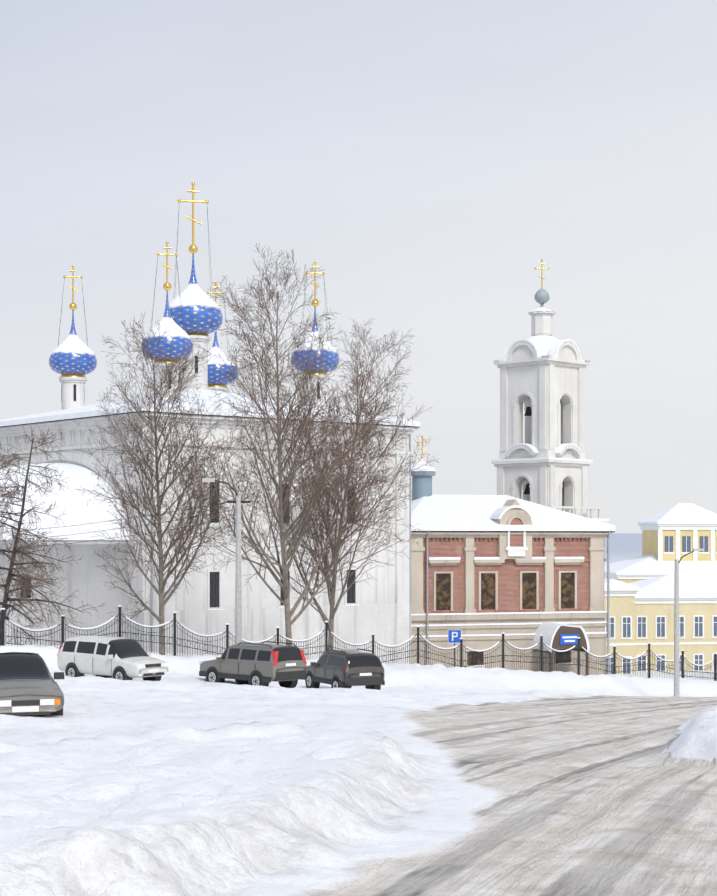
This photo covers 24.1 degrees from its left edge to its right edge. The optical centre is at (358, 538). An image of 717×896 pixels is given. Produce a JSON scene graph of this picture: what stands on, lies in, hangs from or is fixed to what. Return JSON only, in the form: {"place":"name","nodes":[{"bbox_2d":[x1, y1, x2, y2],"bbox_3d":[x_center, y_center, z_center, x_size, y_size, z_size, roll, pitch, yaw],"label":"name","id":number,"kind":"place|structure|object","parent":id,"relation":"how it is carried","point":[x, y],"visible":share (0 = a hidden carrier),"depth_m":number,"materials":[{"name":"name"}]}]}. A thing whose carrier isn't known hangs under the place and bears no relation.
{"place":"outdoors","nodes":[
{"label":"outdoors","id":0,"kind":"place"},
{"bbox_2d":[0,533,716,895],"bbox_3d":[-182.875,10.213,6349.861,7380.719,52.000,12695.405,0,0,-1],"label":"ground","id":1,"kind":"structure","parent":0,"point":[182,777],"depth_m":17.08,"materials":[{"name":"white snow"}]},
{"bbox_2d":[0,466,14,583],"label":"birch tree","id":2,"kind":"object","parent":1,"relation":"on","point":[3,528],"visible":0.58,"depth_m":77.06,"materials":[{"name":"brown plant"}]},
{"bbox_2d":[0,646,63,715],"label":"car","id":3,"kind":"object","parent":1,"relation":"on","point":[29,685],"visible":0.98,"depth_m":33.79,"materials":[{"name":"paint"}]},
{"bbox_2d":[0,425,104,645],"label":"larch tree","id":4,"kind":"object","parent":1,"relation":"on","point":[24,585],"visible":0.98,"depth_m":73.38,"materials":[{"name":"brown plant"}]},
{"bbox_2d":[57,636,168,680],"bbox_3d":[-9.152,4.510,62.510,4.630,1.718,2.032,0,0,42],"label":"white minivan","id":5,"kind":"object","parent":1,"relation":"on","point":[120,658],"visible":0.98,"depth_m":61.83,"materials":[{"name":"paint"}]},
{"bbox_2d":[76,313,248,654],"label":"birch tree","id":6,"kind":"object","parent":1,"relation":"on","point":[162,582],"visible":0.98,"depth_m":80.52,"materials":[{"name":"brown plant"}]},
{"bbox_2d":[0,182,419,663],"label":"church","id":7,"kind":"structure","parent":1,"relation":"on","point":[380,607],"depth_m":101.03,"materials":[{"name":"white paint"}]},
{"bbox_2d":[175,243,393,645],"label":"birch tree","id":8,"kind":"object","parent":1,"relation":"on","point":[284,567],"visible":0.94,"depth_m":79.56,"materials":[{"name":"brown plant"}]},
{"bbox_2d":[223,318,438,650],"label":"birch tree","id":9,"kind":"object","parent":1,"relation":"on","point":[332,588],"visible":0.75,"depth_m":82.97,"materials":[{"name":"brown plant"}]},
{"bbox_2d":[0,478,703,695],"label":"street poles and sign","id":10,"kind":"object","parent":1,"relation":"on","point":[454,636],"visible":0.9,"depth_m":69.14,"materials":[{"name":"metal"}]},
{"bbox_2d":[0,605,716,680],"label":"churchyard fence","id":11,"kind":"object","parent":1,"relation":"on","point":[461,660],"visible":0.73,"depth_m":82.42,"materials":[{"name":"black metal"}]},
{"bbox_2d":[411,436,614,675],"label":"brick house","id":12,"kind":"structure","parent":1,"relation":"on","point":[486,570],"depth_m":114.54,"materials":[{"name":"red brick"}]},
{"bbox_2d":[491,259,608,522],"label":"bell tower","id":13,"kind":"structure","parent":1,"relation":"on","point":[542,373],"depth_m":139.72,"materials":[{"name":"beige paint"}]},
{"bbox_2d":[604,574,716,673],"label":"yellow house","id":14,"kind":"structure","parent":1,"relation":"on","point":[641,614],"depth_m":150.80,"materials":[{"name":"paint"}]},
{"bbox_2d":[604,503,716,582],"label":"building","id":15,"kind":"structure","parent":1,"relation":"on","point":[670,535],"depth_m":210.50,"materials":[{"name":"paint"}]},
{"bbox_2d":[0,0,716,532],"label":"sky","id":16,"kind":"structure","parent":0,"point":[428,156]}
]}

